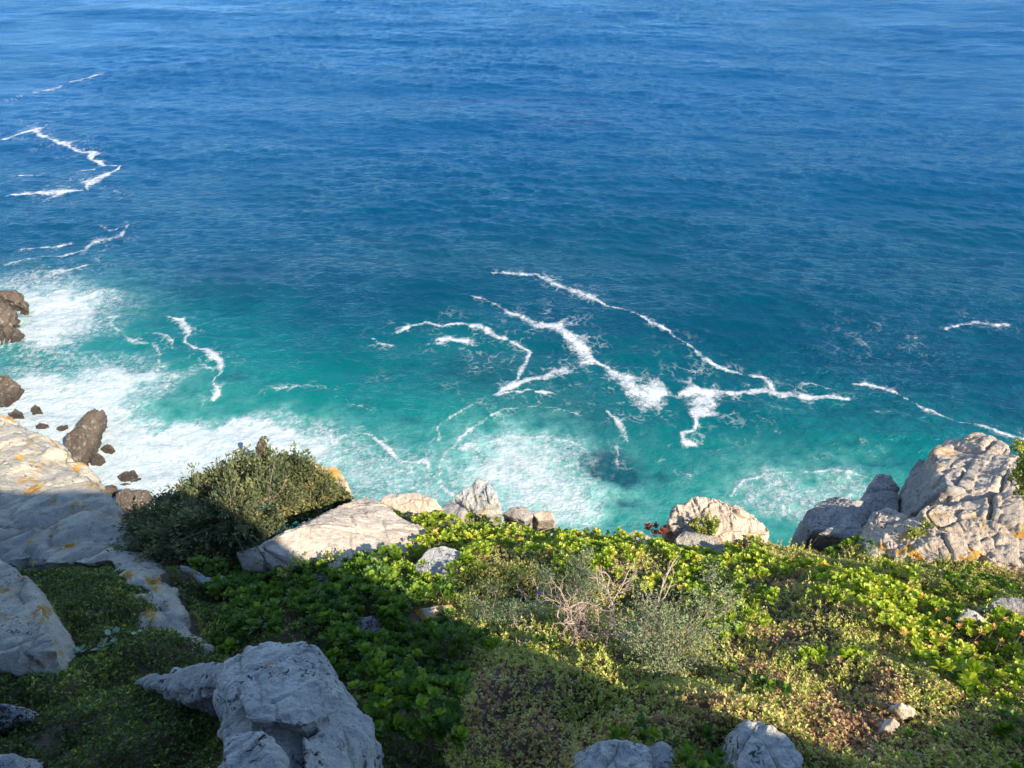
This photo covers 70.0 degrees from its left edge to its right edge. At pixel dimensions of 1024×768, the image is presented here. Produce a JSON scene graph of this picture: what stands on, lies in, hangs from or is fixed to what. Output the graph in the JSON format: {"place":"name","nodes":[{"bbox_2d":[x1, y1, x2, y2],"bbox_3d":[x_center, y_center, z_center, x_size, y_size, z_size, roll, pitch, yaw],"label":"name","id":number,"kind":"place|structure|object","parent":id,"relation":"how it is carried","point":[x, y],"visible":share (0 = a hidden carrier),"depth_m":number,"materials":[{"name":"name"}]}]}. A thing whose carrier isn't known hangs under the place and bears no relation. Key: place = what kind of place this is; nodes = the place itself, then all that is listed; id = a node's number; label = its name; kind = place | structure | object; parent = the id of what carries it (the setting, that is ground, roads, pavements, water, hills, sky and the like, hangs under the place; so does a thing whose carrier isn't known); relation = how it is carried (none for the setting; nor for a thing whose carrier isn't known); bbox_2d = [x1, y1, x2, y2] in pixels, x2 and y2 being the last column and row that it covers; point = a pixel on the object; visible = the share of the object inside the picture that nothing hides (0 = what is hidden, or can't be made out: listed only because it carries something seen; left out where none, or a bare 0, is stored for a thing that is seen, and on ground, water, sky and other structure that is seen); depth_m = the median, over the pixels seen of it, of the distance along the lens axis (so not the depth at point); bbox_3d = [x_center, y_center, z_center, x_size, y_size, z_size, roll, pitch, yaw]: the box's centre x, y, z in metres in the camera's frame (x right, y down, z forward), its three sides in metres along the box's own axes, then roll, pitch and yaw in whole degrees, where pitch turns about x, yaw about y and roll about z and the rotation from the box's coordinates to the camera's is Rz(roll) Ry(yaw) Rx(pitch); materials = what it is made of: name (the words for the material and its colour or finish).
{"place":"outdoors","nodes":[
{"label":"outdoors","id":0,"kind":"place"},
{"bbox_2d":[0,0,1023,545],"bbox_3d":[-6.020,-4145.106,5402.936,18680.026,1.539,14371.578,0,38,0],"label":"sea","id":1,"kind":"structure","parent":0,"point":[612,266],"depth_m":130.35,"materials":[{"name":"liquid"}]},
{"bbox_2d":[0,290,28,344],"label":"sea rock","id":2,"kind":"object","parent":1,"relation":"in","point":[12,302],"visible":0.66,"depth_m":107.51,"materials":[{"name":"stone"}]},
{"bbox_2d":[8,409,24,418],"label":"sea rock","id":3,"kind":"object","parent":1,"relation":"in","point":[16,414],"visible":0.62,"depth_m":91.37,"materials":[{"name":"brown stone"}]},
{"bbox_2d":[31,405,42,414],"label":"sea rock","id":4,"kind":"object","parent":1,"relation":"in","point":[35,409],"visible":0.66,"depth_m":92.46,"materials":[{"name":"brown stone"}]},
{"bbox_2d":[36,423,48,428],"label":"sea rock","id":5,"kind":"object","parent":1,"relation":"in","point":[41,426],"visible":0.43,"depth_m":90.33,"materials":[{"name":"brown stone"}]},
{"bbox_2d":[56,425,68,430],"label":"sea rock","id":6,"kind":"object","parent":1,"relation":"in","point":[62,428],"visible":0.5,"depth_m":90.09,"materials":[{"name":"brown stone"}]},
{"bbox_2d":[64,409,107,465],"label":"sea rock","id":7,"kind":"object","parent":1,"relation":"in","point":[83,442],"visible":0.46,"depth_m":86.39,"materials":[{"name":"stone"}]},
{"bbox_2d":[90,453,105,465],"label":"sea rock","id":8,"kind":"object","parent":1,"relation":"in","point":[97,459],"visible":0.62,"depth_m":85.31,"materials":[{"name":"stone"}]},
{"bbox_2d":[101,443,114,453],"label":"sea rock","id":9,"kind":"object","parent":1,"relation":"in","point":[107,449],"visible":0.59,"depth_m":86.76,"materials":[{"name":"stone"}]},
{"bbox_2d":[106,484,117,496],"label":"sea rock","id":10,"kind":"object","parent":1,"relation":"in","point":[112,490],"visible":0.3,"depth_m":80.17,"materials":[{"name":"brown stone"}]},
{"bbox_2d":[118,470,138,481],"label":"sea rock","id":11,"kind":"object","parent":1,"relation":"in","point":[125,476],"visible":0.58,"depth_m":83.19,"materials":[{"name":"brown stone"}]},
{"bbox_2d":[115,488,151,517],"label":"sea rock","id":12,"kind":"object","parent":1,"relation":"in","point":[124,498],"visible":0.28,"depth_m":77.54,"materials":[{"name":"brown stone"}]},
{"bbox_2d":[255,436,267,459],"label":"sea rock","id":13,"kind":"object","parent":1,"relation":"in","point":[259,448],"visible":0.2,"depth_m":81.41,"materials":[{"name":"stone"}]},
{"bbox_2d":[0,514,1023,767],"bbox_3d":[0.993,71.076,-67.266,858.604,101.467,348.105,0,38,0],"label":"ground","id":14,"kind":"structure","parent":0,"point":[194,630],"depth_m":3.43,"materials":[{"name":"green plant"}]},
{"bbox_2d":[0,375,24,407],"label":"sea rock","id":15,"kind":"object","parent":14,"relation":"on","point":[11,391],"visible":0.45,"depth_m":94.75,"materials":[{"name":"stone"}]},
{"bbox_2d":[0,753,43,767],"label":"stone","id":16,"kind":"object","parent":14,"relation":"on","point":[12,760],"visible":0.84,"depth_m":2.71,"materials":[{"name":"grey stone"}]},
{"bbox_2d":[0,704,45,735],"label":"stone","id":17,"kind":"object","parent":14,"relation":"on","point":[12,717],"visible":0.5,"depth_m":3.04,"materials":[{"name":"grey stone"}]},
{"bbox_2d":[0,559,75,677],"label":"rock","id":18,"kind":"object","parent":14,"relation":"on","point":[35,636],"visible":0.44,"depth_m":3.63,"materials":[{"name":"grey stone"}]},
{"bbox_2d":[73,627,119,653],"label":"succulent plant","id":19,"kind":"object","parent":14,"relation":"on","point":[77,649],"visible":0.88,"depth_m":3.77,"materials":[{"name":"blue plant"}]},
{"bbox_2d":[0,414,214,656],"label":"rock outcrop","id":20,"kind":"object","parent":14,"relation":"on","point":[59,507],"visible":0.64,"depth_m":5.85,"materials":[{"name":"grey stone"}]},
{"bbox_2d":[136,661,223,717],"bbox_3d":[-1.396,1.433,3.320,0.846,1.042,0.260,15,40,18],"label":"rock","id":21,"kind":"object","parent":14,"relation":"on","point":[193,687],"visible":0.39,"depth_m":3.07,"materials":[{"name":"grey stone"}]},
{"bbox_2d":[176,566,226,591],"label":"stone","id":22,"kind":"object","parent":14,"relation":"on","point":[199,577],"visible":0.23,"depth_m":4.91,"materials":[{"name":"grey stone"}]},
{"bbox_2d":[106,436,357,576],"bbox_3d":[-2.226,1.075,5.739,2.119,1.419,1.612,-16,41,-20],"label":"coastal shrub","id":23,"kind":"object","parent":14,"relation":"on","point":[239,488],"visible":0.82,"depth_m":5.53,"materials":[{"name":"green plant"}]},
{"bbox_2d":[236,546,267,573],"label":"rock","id":24,"kind":"object","parent":14,"relation":"on","point":[251,560],"visible":0.44,"depth_m":5.12,"materials":[{"name":"grey stone"}]},
{"bbox_2d":[213,641,383,767],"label":"rock","id":25,"kind":"object","parent":14,"relation":"on","point":[285,705],"visible":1,"depth_m":2.34,"materials":[{"name":"grey stone"}]},
{"bbox_2d":[274,548,343,595],"bbox_3d":[-1.436,1.326,5.106,0.483,0.469,0.510,17,41,21],"label":"shrub","id":26,"kind":"object","parent":14,"relation":"on","point":[297,560],"visible":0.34,"depth_m":5.04,"materials":[{"name":"green plant"}]},
{"bbox_2d":[313,574,325,581],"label":"stone","id":27,"kind":"object","parent":14,"relation":"on","point":[320,577],"visible":0.05,"depth_m":4.92,"materials":[{"name":"grey stone"}]},
{"bbox_2d":[319,466,354,512],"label":"rock","id":28,"kind":"object","parent":14,"relation":"on","point":[336,472],"visible":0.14,"depth_m":6.82,"materials":[{"name":"beige stone"}]},
{"bbox_2d":[257,497,425,577],"bbox_3d":[-1.222,1.379,5.783,0.859,1.216,1.300,20,42,24],"label":"rock","id":29,"kind":"object","parent":14,"relation":"on","point":[351,528],"visible":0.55,"depth_m":5.49,"materials":[{"name":"grey stone"}]},
{"bbox_2d":[355,616,382,632],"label":"stone","id":30,"kind":"object","parent":14,"relation":"on","point":[369,623],"visible":0.23,"depth_m":4.02,"materials":[{"name":"grey stone"}]},
{"bbox_2d":[378,557,428,578],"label":"succulent plant","id":31,"kind":"object","parent":14,"relation":"on","point":[395,566],"visible":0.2,"depth_m":4.92,"materials":[{"name":"green plant"}]},
{"bbox_2d":[380,492,442,514],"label":"rock","id":32,"kind":"object","parent":14,"relation":"on","point":[415,503],"visible":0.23,"depth_m":6.74,"materials":[{"name":"beige stone"}]},
{"bbox_2d":[414,604,452,621],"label":"stone","id":33,"kind":"object","parent":14,"relation":"on","point":[426,613],"visible":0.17,"depth_m":4.27,"materials":[{"name":"beige stone"}]},
{"bbox_2d":[416,546,460,578],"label":"rock","id":34,"kind":"object","parent":14,"relation":"on","point":[438,558],"visible":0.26,"depth_m":5.17,"materials":[{"name":"grey stone"}]},
{"bbox_2d":[429,517,478,530],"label":"shrub","id":35,"kind":"object","parent":14,"relation":"on","point":[451,523],"visible":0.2,"depth_m":6.25,"materials":[{"name":"green plant"}]},
{"bbox_2d":[442,500,468,522],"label":"rock","id":36,"kind":"object","parent":14,"relation":"on","point":[453,507],"visible":0.35,"depth_m":6.78,"materials":[{"name":"grey stone"}]},
{"bbox_2d":[443,552,487,577],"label":"succulent plant","id":37,"kind":"object","parent":14,"relation":"on","point":[458,562],"visible":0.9,"depth_m":5.06,"materials":[{"name":"green plant"}]},
{"bbox_2d":[454,480,503,526],"bbox_3d":[-0.322,1.276,7.167,0.397,0.762,0.460,-14,40,-18],"label":"rock","id":38,"kind":"object","parent":14,"relation":"on","point":[477,497],"visible":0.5,"depth_m":6.96,"materials":[{"name":"grey stone"}]},
{"bbox_2d":[460,578,550,636],"bbox_3d":[-0.039,1.359,4.157,0.544,0.382,0.427,0,38,0],"label":"shrub","id":39,"kind":"object","parent":14,"relation":"on","point":[511,617],"visible":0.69,"depth_m":4.17,"materials":[{"name":"green plant"}]},
{"bbox_2d":[0,514,1023,767],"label":"mat plants","id":40,"kind":"object","parent":14,"relation":"on","point":[68,580],"visible":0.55,"depth_m":3.37,"materials":[{"name":"green plant"}]},
{"bbox_2d":[0,509,1023,767],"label":"upright sprigs","id":41,"kind":"object","parent":14,"relation":"on","point":[794,667],"visible":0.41,"depth_m":3.94,"materials":[{"name":"green plant"}]},
{"bbox_2d":[503,506,533,528],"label":"rock","id":42,"kind":"object","parent":14,"relation":"on","point":[522,515],"visible":0.62,"depth_m":6.89,"materials":[{"name":"grey stone"}]},
{"bbox_2d":[515,575,567,609],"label":"dead bush","id":43,"kind":"object","parent":14,"relation":"on","point":[524,596],"visible":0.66,"depth_m":4.50,"materials":[{"name":"plant"}]},
{"bbox_2d":[532,510,554,532],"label":"stone","id":44,"kind":"object","parent":14,"relation":"on","point":[544,520],"visible":0.91,"depth_m":6.87,"materials":[{"name":"beige stone"}]},
{"bbox_2d":[531,543,605,608],"bbox_3d":[0.370,1.237,4.728,0.525,0.456,0.513,0,38,0],"label":"shrub","id":45,"kind":"object","parent":14,"relation":"on","point":[583,577],"visible":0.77,"depth_m":4.75,"materials":[{"name":"green plant"}]},
{"bbox_2d":[509,558,658,657],"bbox_3d":[0.410,1.320,3.855,0.914,0.728,0.627,-9,39,-11],"label":"dead bush","id":46,"kind":"object","parent":14,"relation":"on","point":[577,612],"visible":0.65,"depth_m":3.92,"materials":[{"name":"beige plant"}]},
{"bbox_2d":[187,509,1023,767],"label":"broad leaved ground cover","id":47,"kind":"object","parent":14,"relation":"on","point":[432,681],"visible":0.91,"depth_m":4.17,"materials":[{"name":"green plant"}]},
{"bbox_2d":[950,623,962,635],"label":"wildflower","id":48,"kind":"object","parent":47,"relation":"on","point":[958,625],"visible":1,"depth_m":4.00,"materials":[{"name":"orange plant"}]},
{"bbox_2d":[974,628,985,639],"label":"wildflower","id":49,"kind":"object","parent":47,"relation":"on","point":[981,629],"visible":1,"depth_m":3.95,"materials":[{"name":"orange plant"}]},
{"bbox_2d":[988,623,997,637],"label":"wildflower","id":50,"kind":"object","parent":47,"relation":"on","point":[994,625],"visible":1,"depth_m":3.99,"materials":[{"name":"orange plant"}]},
{"bbox_2d":[572,739,652,767],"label":"rock","id":51,"kind":"object","parent":14,"relation":"on","point":[615,753],"visible":0.97,"depth_m":2.67,"materials":[{"name":"grey stone"}]},
{"bbox_2d":[589,547,681,643],"bbox_3d":[0.663,1.145,3.894,0.519,0.409,0.437,0,38,0],"label":"dead bush","id":52,"kind":"object","parent":14,"relation":"on","point":[613,619],"visible":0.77,"depth_m":3.87,"materials":[{"name":"beige plant"}]},
{"bbox_2d":[628,530,652,546],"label":"rock","id":53,"kind":"object","parent":14,"relation":"on","point":[637,538],"visible":0.09,"depth_m":6.04,"materials":[{"name":"grey stone"}]},
{"bbox_2d":[644,522,672,539],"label":"succulent plant","id":54,"kind":"object","parent":14,"relation":"on","point":[661,531],"visible":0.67,"depth_m":6.11,"materials":[{"name":"red plant"}]},
{"bbox_2d":[649,741,673,767],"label":"stone","id":55,"kind":"object","parent":14,"relation":"on","point":[662,754],"visible":0.65,"depth_m":2.73,"materials":[{"name":"grey stone"}]},
{"bbox_2d":[587,557,748,682],"bbox_3d":[0.822,1.318,3.690,0.876,0.701,0.934,0,38,0],"label":"shrub","id":56,"kind":"object","parent":14,"relation":"on","point":[662,647],"visible":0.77,"depth_m":3.64,"materials":[{"name":"green plant"}]},
{"bbox_2d":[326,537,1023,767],"bbox_3d":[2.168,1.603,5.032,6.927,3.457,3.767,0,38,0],"label":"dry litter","id":57,"kind":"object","parent":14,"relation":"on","point":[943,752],"visible":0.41,"depth_m":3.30,"materials":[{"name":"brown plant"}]},
{"bbox_2d":[674,531,724,553],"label":"rock","id":58,"kind":"object","parent":14,"relation":"on","point":[688,538],"visible":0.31,"depth_m":5.83,"materials":[{"name":"grey stone"}]},
{"bbox_2d":[662,496,768,549],"bbox_3d":[1.738,1.349,6.298,0.916,0.761,0.519,8,39,10],"label":"rock","id":59,"kind":"object","parent":14,"relation":"on","point":[737,522],"visible":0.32,"depth_m":6.09,"materials":[{"name":"beige stone"}]},
{"bbox_2d":[689,511,720,535],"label":"shrub","id":60,"kind":"object","parent":59,"relation":"on","point":[706,526],"visible":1,"depth_m":5.91,"materials":[{"name":"green plant"}]},
{"bbox_2d":[721,720,802,767],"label":"rock","id":61,"kind":"object","parent":14,"relation":"on","point":[751,744],"visible":0.85,"depth_m":2.71,"materials":[{"name":"grey stone"}]},
{"bbox_2d":[789,497,871,549],"bbox_3d":[2.991,1.390,6.917,0.808,0.707,0.498,-20,42,-23],"label":"rock","id":62,"kind":"object","parent":14,"relation":"on","point":[822,516],"visible":0.62,"depth_m":6.68,"materials":[{"name":"grey stone"}]},
{"bbox_2d":[808,524,862,552],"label":"rock","id":63,"kind":"object","parent":14,"relation":"on","point":[830,536],"visible":0.52,"depth_m":6.27,"materials":[{"name":"grey stone"}]},
{"bbox_2d":[836,644,872,665],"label":"succulent plant","id":64,"kind":"object","parent":14,"relation":"on","point":[843,651],"visible":0.62,"depth_m":3.66,"materials":[{"name":"green plant"}]},
{"bbox_2d":[858,535,886,558],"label":"rock","id":65,"kind":"object","parent":14,"relation":"on","point":[873,547],"visible":0.23,"depth_m":5.79,"materials":[{"name":"grey stone"}]},
{"bbox_2d":[861,474,899,511],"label":"rock","id":66,"kind":"object","parent":14,"relation":"on","point":[881,492],"visible":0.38,"depth_m":7.22,"materials":[{"name":"grey stone"}]},
{"bbox_2d":[875,718,899,736],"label":"stone","id":67,"kind":"object","parent":14,"relation":"on","point":[890,725],"visible":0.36,"depth_m":3.03,"materials":[{"name":"beige stone"}]},
{"bbox_2d":[888,702,914,720],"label":"stone","id":68,"kind":"object","parent":14,"relation":"on","point":[902,712],"visible":0.48,"depth_m":3.12,"materials":[{"name":"beige stone"}]},
{"bbox_2d":[901,628,909,645],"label":"wildflower","id":69,"kind":"object","parent":14,"relation":"on","point":[904,630],"visible":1,"depth_m":3.90,"materials":[{"name":"orange plant"}]},
{"bbox_2d":[852,507,984,564],"bbox_3d":[3.165,1.398,5.947,0.628,0.826,0.886,-21,43,-25],"label":"rock","id":70,"kind":"object","parent":14,"relation":"on","point":[884,526],"visible":0.48,"depth_m":5.68,"materials":[{"name":"grey stone"}]},
{"bbox_2d":[898,519,945,542],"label":"shrub","id":71,"kind":"object","parent":14,"relation":"on","point":[912,532],"visible":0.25,"depth_m":5.73,"materials":[{"name":"green plant"}]},
{"bbox_2d":[897,458,965,517],"bbox_3d":[3.927,1.084,7.155,0.459,1.527,1.379,10,39,13],"label":"rock","id":72,"kind":"object","parent":14,"relation":"on","point":[916,494],"visible":0.44,"depth_m":6.85,"materials":[{"name":"grey stone"}]},
{"bbox_2d":[929,655,987,687],"bbox_3d":[2.152,1.365,3.485,0.294,0.186,0.196,-14,40,-17],"label":"succulent plant","id":73,"kind":"object","parent":14,"relation":"on","point":[973,666],"visible":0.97,"depth_m":3.50,"materials":[{"name":"green plant"}]},
{"bbox_2d":[942,608,985,631],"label":"stone","id":74,"kind":"object","parent":14,"relation":"on","point":[973,614],"visible":0.23,"depth_m":4.25,"materials":[{"name":"beige stone"}]},
{"bbox_2d":[916,504,1019,553],"bbox_3d":[3.594,1.336,5.923,0.466,0.721,0.810,-17,41,-21],"label":"rock","id":75,"kind":"object","parent":14,"relation":"on","point":[957,520],"visible":0.2,"depth_m":5.77,"materials":[{"name":"grey stone"}]},
{"bbox_2d":[923,432,1023,577],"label":"rock outcrop","id":76,"kind":"object","parent":14,"relation":"on","point":[976,467],"visible":0.39,"depth_m":6.25,"materials":[{"name":"grey stone"}]},
{"bbox_2d":[1002,438,1023,500],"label":"shrub","id":77,"kind":"object","parent":76,"relation":"on","point":[1018,473],"visible":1,"depth_m":5.55,"materials":[{"name":"green plant"}]},
{"bbox_2d":[975,597,1023,619],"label":"stone","id":78,"kind":"object","parent":14,"relation":"on","point":[1014,605],"visible":0.35,"depth_m":4.42,"materials":[{"name":"grey stone"}]}
]}

